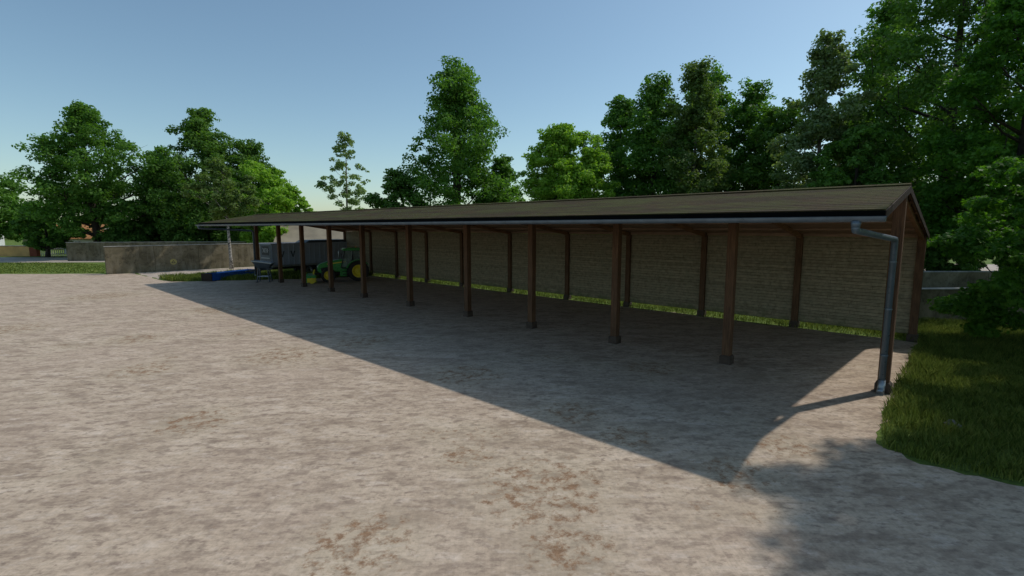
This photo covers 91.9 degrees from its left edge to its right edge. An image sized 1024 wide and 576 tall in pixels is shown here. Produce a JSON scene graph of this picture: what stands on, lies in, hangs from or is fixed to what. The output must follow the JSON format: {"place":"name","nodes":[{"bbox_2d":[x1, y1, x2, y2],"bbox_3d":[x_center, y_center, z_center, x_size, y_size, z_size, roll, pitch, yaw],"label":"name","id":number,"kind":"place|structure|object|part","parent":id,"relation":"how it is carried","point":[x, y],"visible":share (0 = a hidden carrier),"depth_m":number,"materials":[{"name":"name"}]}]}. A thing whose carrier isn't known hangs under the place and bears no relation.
{"place":"outdoors","nodes":[
{"label":"outdoors","id":0,"kind":"place"},
{"bbox_2d":[0,245,29,255],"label":"garden wall","id":1,"kind":"structure","parent":0,"point":[14,250],"depth_m":86.17,"materials":[{"name":"paint"}]},
{"bbox_2d":[0,257,104,261],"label":"road","id":2,"kind":"structure","parent":0,"point":[33,259],"depth_m":77.67,"materials":[{"name":"grey asphalt"}]},
{"bbox_2d":[0,262,105,273],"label":"grass","id":3,"kind":"structure","parent":0,"point":[60,268],"depth_m":61.27,"materials":[{"name":"green plant"}]},
{"bbox_2d":[139,267,253,278],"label":"path","id":4,"kind":"structure","parent":0,"point":[152,274],"depth_m":56.50,"materials":[{"name":"grey concrete"}]},
{"bbox_2d":[273,226,342,242],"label":"barn","id":5,"kind":"structure","parent":0,"point":[292,234],"depth_m":77.88,"materials":[{"name":"paint"}]},
{"bbox_2d":[0,238,1023,486],"bbox_3d":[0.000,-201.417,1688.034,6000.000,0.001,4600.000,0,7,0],"label":"ground","id":6,"kind":"structure","parent":0,"point":[878,432],"depth_m":23.08,"materials":[{"name":"green plant"}]},
{"bbox_2d":[0,234,4,244],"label":"farmhouse","id":7,"kind":"object","parent":6,"relation":"on","point":[2,241],"depth_m":129.74,"materials":[{"name":"white paint"}]},
{"bbox_2d":[0,175,46,241],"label":"tree","id":8,"kind":"object","parent":6,"relation":"on","point":[7,197],"visible":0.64,"depth_m":103.06,"materials":[{"name":"green plant"}]},
{"bbox_2d":[29,247,40,255],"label":"brick pillar","id":9,"kind":"structure","parent":6,"relation":"on","point":[34,252],"depth_m":86.06,"materials":[{"name":"red brick"}]},
{"bbox_2d":[8,210,85,256],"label":"tree","id":10,"kind":"object","parent":6,"relation":"on","point":[38,235],"visible":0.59,"depth_m":81.14,"materials":[{"name":"green plant"}]},
{"bbox_2d":[41,248,66,255],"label":"picket fence","id":11,"kind":"object","parent":6,"relation":"on","point":[56,252],"visible":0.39,"depth_m":86.36,"materials":[{"name":"paint"}]},
{"bbox_2d":[19,224,108,248],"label":"farmhouse","id":12,"kind":"object","parent":6,"relation":"on","point":[86,226],"depth_m":115.90,"materials":[{"name":"paint"}]},
{"bbox_2d":[65,229,104,253],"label":"farmhouse","id":13,"kind":"object","parent":6,"relation":"on","point":[87,238],"visible":0.15,"depth_m":93.71,"materials":[{"name":"white paint"}]},
{"bbox_2d":[0,99,189,241],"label":"tree","id":14,"kind":"object","parent":6,"relation":"on","point":[90,199],"visible":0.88,"depth_m":77.37,"materials":[{"name":"green plant"}]},
{"bbox_2d":[92,217,165,241],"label":"shrub","id":15,"kind":"object","parent":6,"relation":"on","point":[146,233],"visible":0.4,"depth_m":81.73,"materials":[{"name":"green plant"}]},
{"bbox_2d":[65,241,251,260],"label":"concrete wall","id":16,"kind":"structure","parent":6,"relation":"on","point":[85,251],"depth_m":74.58,"materials":[{"name":"grey concrete"}]},
{"bbox_2d":[134,145,200,235],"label":"tree","id":17,"kind":"object","parent":6,"relation":"on","point":[162,150],"visible":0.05,"depth_m":88.63,"materials":[{"name":"green plant"}]},
{"bbox_2d":[103,243,259,273],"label":"concrete wall","id":18,"kind":"structure","parent":6,"relation":"on","point":[137,259],"depth_m":57.43,"materials":[{"name":"grey concrete"}]},
{"bbox_2d":[157,222,225,241],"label":"shrub","id":19,"kind":"object","parent":6,"relation":"on","point":[178,234],"visible":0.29,"depth_m":81.30,"materials":[{"name":"green plant"}]},
{"bbox_2d":[128,107,266,241],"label":"tree","id":20,"kind":"object","parent":6,"relation":"on","point":[198,135],"visible":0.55,"depth_m":81.74,"materials":[{"name":"green plant"}]},
{"bbox_2d":[180,157,261,268],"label":"birch tree","id":21,"kind":"object","parent":6,"relation":"on","point":[223,203],"visible":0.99,"depth_m":58.52,"materials":[{"name":"green plant"}]},
{"bbox_2d":[201,269,253,280],"bbox_3d":[-27.695,-1.294,48.761,1.260,0.770,5.478,2,7,16],"label":"feed trough","id":22,"kind":"object","parent":6,"relation":"on","point":[214,276],"visible":0.56,"depth_m":47.03,"materials":[{"name":"blue paint"}]},
{"bbox_2d":[205,139,291,240],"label":"tree","id":23,"kind":"object","parent":6,"relation":"on","point":[250,151],"visible":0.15,"depth_m":88.29,"materials":[{"name":"green plant"}]},
{"bbox_2d":[221,160,301,242],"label":"tree","id":24,"kind":"object","parent":6,"relation":"on","point":[280,194],"visible":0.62,"depth_m":76.72,"materials":[{"name":"green plant"}]},
{"bbox_2d":[158,268,373,281],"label":"grass","id":25,"kind":"structure","parent":6,"relation":"on","point":[291,273],"depth_m":48.34,"materials":[{"name":"green plant"}]},
{"bbox_2d":[245,239,346,273],"bbox_3d":[-22.033,-3.280,52.846,2.710,3.680,12.240,6,9,40],"label":"trailer","id":26,"kind":"object","parent":6,"relation":"on","point":[315,252],"visible":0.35,"depth_m":51.45,"materials":[{"name":"grey paint"}]},
{"bbox_3d":[-24.737,-3.751,49.619,1.650,0.900,0.011,6,9,40],"label":"front window","id":27,"kind":"part","parent":26,"relation":"part of","materials":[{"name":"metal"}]},
{"bbox_2d":[290,196,313,212],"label":"tree","id":28,"kind":"object","parent":6,"relation":"on","point":[303,203],"visible":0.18,"depth_m":96.20,"materials":[{"name":"green plant"}]},
{"bbox_2d":[314,130,370,209],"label":"tree","id":29,"kind":"object","parent":6,"relation":"on","point":[346,193],"visible":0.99,"depth_m":108.61,"materials":[{"name":"green plant"}]},
{"bbox_2d":[362,168,425,232],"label":"tree","id":30,"kind":"object","parent":6,"relation":"on","point":[394,185],"visible":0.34,"depth_m":59.77,"materials":[{"name":"green plant"}]},
{"bbox_2d":[394,55,523,206],"bbox_3d":[-6.552,-15.714,62.853,16.446,26.244,16.693,0,7,0],"label":"tree","id":31,"kind":"object","parent":6,"relation":"on","point":[453,100],"visible":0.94,"depth_m":59.94,"materials":[{"name":"green plant"}]},
{"bbox_2d":[472,153,524,233],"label":"tree","id":32,"kind":"object","parent":6,"relation":"on","point":[502,166],"visible":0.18,"depth_m":63.97,"materials":[{"name":"green plant"}]},
{"bbox_2d":[0,273,1023,575],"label":"yard","id":33,"kind":"structure","parent":6,"relation":"on","point":[158,427],"depth_m":11.48,"materials":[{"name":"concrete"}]},
{"bbox_2d":[251,260,274,281],"bbox_3d":[-22.921,-1.568,45.745,1.746,2.005,1.135,-1,7,-9],"label":"steel hopper","id":34,"kind":"object","parent":33,"relation":"on","point":[258,264],"visible":1,"depth_m":45.42,"materials":[{"name":"metal"}]},
{"bbox_2d":[306,270,320,283],"bbox_3d":[-18.292,-1.108,45.409,1.455,1.154,2.860,-3,8,-24],"label":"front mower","id":35,"kind":"object","parent":33,"relation":"on","point":[311,278],"visible":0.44,"depth_m":44.21,"materials":[{"name":"green paint"}]},
{"bbox_2d":[316,246,368,281],"bbox_3d":[-15.889,-2.292,46.420,4.554,3.280,2.300,-3,8,-24],"label":"tractor","id":36,"kind":"object","parent":33,"relation":"on","point":[347,264],"visible":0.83,"depth_m":45.91,"materials":[{"name":"metal"}]},
{"bbox_2d":[195,183,929,394],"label":"open shed","id":37,"kind":"structure","parent":33,"relation":"on","point":[822,264],"depth_m":25.00,"materials":[{"name":"brown wood"}]},
{"bbox_2d":[516,122,620,234],"bbox_3d":[5.969,-9.705,54.441,11.901,16.373,12.320,0,7,0],"label":"tree","id":38,"kind":"object","parent":6,"relation":"on","point":[572,178],"visible":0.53,"depth_m":52.06,"materials":[{"name":"green plant"}]},
{"bbox_2d":[591,94,659,234],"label":"tree","id":39,"kind":"object","parent":6,"relation":"on","point":[612,122],"visible":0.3,"depth_m":60.84,"materials":[{"name":"green plant"}]},
{"bbox_2d":[373,273,920,341],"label":"grass","id":40,"kind":"structure","parent":6,"relation":"on","point":[713,314],"depth_m":29.68,"materials":[{"name":"green plant"}]},
{"bbox_2d":[613,70,696,235],"bbox_3d":[17.112,-13.220,57.955,10.384,23.409,11.250,0,7,0],"label":"tree","id":41,"kind":"object","parent":6,"relation":"on","point":[651,112],"visible":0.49,"depth_m":56.31,"materials":[{"name":"green plant"}]},
{"bbox_2d":[625,61,751,235],"bbox_3d":[24.118,-15.516,65.290,20.014,26.704,16.505,0,7,0],"label":"tree","id":42,"kind":"object","parent":6,"relation":"on","point":[725,99],"visible":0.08,"depth_m":61.07,"materials":[{"name":"green plant"}]},
{"bbox_2d":[652,55,739,235],"bbox_3d":[20.233,-13.583,55.673,9.702,23.662,10.745,0,7,0],"label":"tree","id":43,"kind":"object","parent":6,"relation":"on","point":[701,114],"visible":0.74,"depth_m":53.56,"materials":[{"name":"green plant"}]},
{"bbox_2d":[695,76,797,235],"bbox_3d":[28.587,-13.663,61.149,11.502,23.288,12.064,0,7,0],"label":"tree","id":44,"kind":"object","parent":6,"relation":"on","point":[751,109],"visible":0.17,"depth_m":58.70,"materials":[{"name":"green plant"}]},
{"bbox_2d":[739,97,814,236],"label":"tree","id":45,"kind":"object","parent":6,"relation":"on","point":[786,120],"visible":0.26,"depth_m":53.53,"materials":[{"name":"green plant"}]},
{"bbox_2d":[766,28,887,237],"bbox_3d":[28.788,-11.642,44.896,10.496,22.418,9.235,0,7,0],"label":"tree","id":46,"kind":"object","parent":6,"relation":"on","point":[827,123],"visible":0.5,"depth_m":43.44,"materials":[{"name":"green plant"}]},
{"bbox_2d":[807,121,918,237],"bbox_3d":[28.197,-6.723,41.308,10.055,13.779,8.640,0,7,0],"label":"tree","id":47,"kind":"object","parent":6,"relation":"on","point":[848,152],"visible":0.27,"depth_m":39.51,"materials":[{"name":"green plant"}]},
{"bbox_2d":[832,0,972,206],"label":"tree","id":48,"kind":"object","parent":6,"relation":"on","point":[883,31],"visible":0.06,"depth_m":54.06,"materials":[{"name":"green plant"}]},
{"bbox_2d":[833,0,1023,270],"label":"tree","id":49,"kind":"object","parent":6,"relation":"on","point":[922,88],"visible":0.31,"depth_m":41.02,"materials":[{"name":"green plant"}]},
{"bbox_2d":[924,200,986,270],"bbox_3d":[34.931,-3.586,39.831,5.442,7.664,5.693,6,9,42],"label":"shrub","id":50,"kind":"object","parent":6,"relation":"on","point":[935,260],"visible":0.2,"depth_m":38.70,"materials":[{"name":"green plant"}]},
{"bbox_2d":[922,271,994,287],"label":"concrete wall","id":51,"kind":"structure","parent":6,"relation":"on","point":[943,279],"depth_m":32.84,"materials":[{"name":"grey concrete"}]},
{"bbox_2d":[924,264,997,270],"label":"lane","id":52,"kind":"structure","parent":6,"relation":"on","point":[992,267],"depth_m":60.65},
{"bbox_2d":[912,0,1023,268],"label":"tree","id":53,"kind":"object","parent":6,"relation":"on","point":[973,85],"visible":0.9,"depth_m":31.98,"materials":[{"name":"green plant"}]},
{"bbox_2d":[926,156,1023,337],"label":"bush","id":54,"kind":"object","parent":6,"relation":"on","point":[984,305],"visible":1,"depth_m":21.10,"materials":[{"name":"green plant"}]},
{"bbox_2d":[0,0,1023,221],"label":"sky","id":55,"kind":"structure","parent":0,"point":[287,76],"materials":[{"name":"blue"}]},
{"bbox_2d":[834,316,1023,482],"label":"grass","id":56,"kind":"structure","parent":0,"point":[937,348],"depth_m":14.00,"materials":[{"name":"green plant"}]},
{"bbox_2d":[919,287,1023,319],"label":"concrete wall","id":57,"kind":"structure","parent":0,"point":[926,294],"depth_m":26.67,"materials":[{"name":"grey concrete"}]}
]}

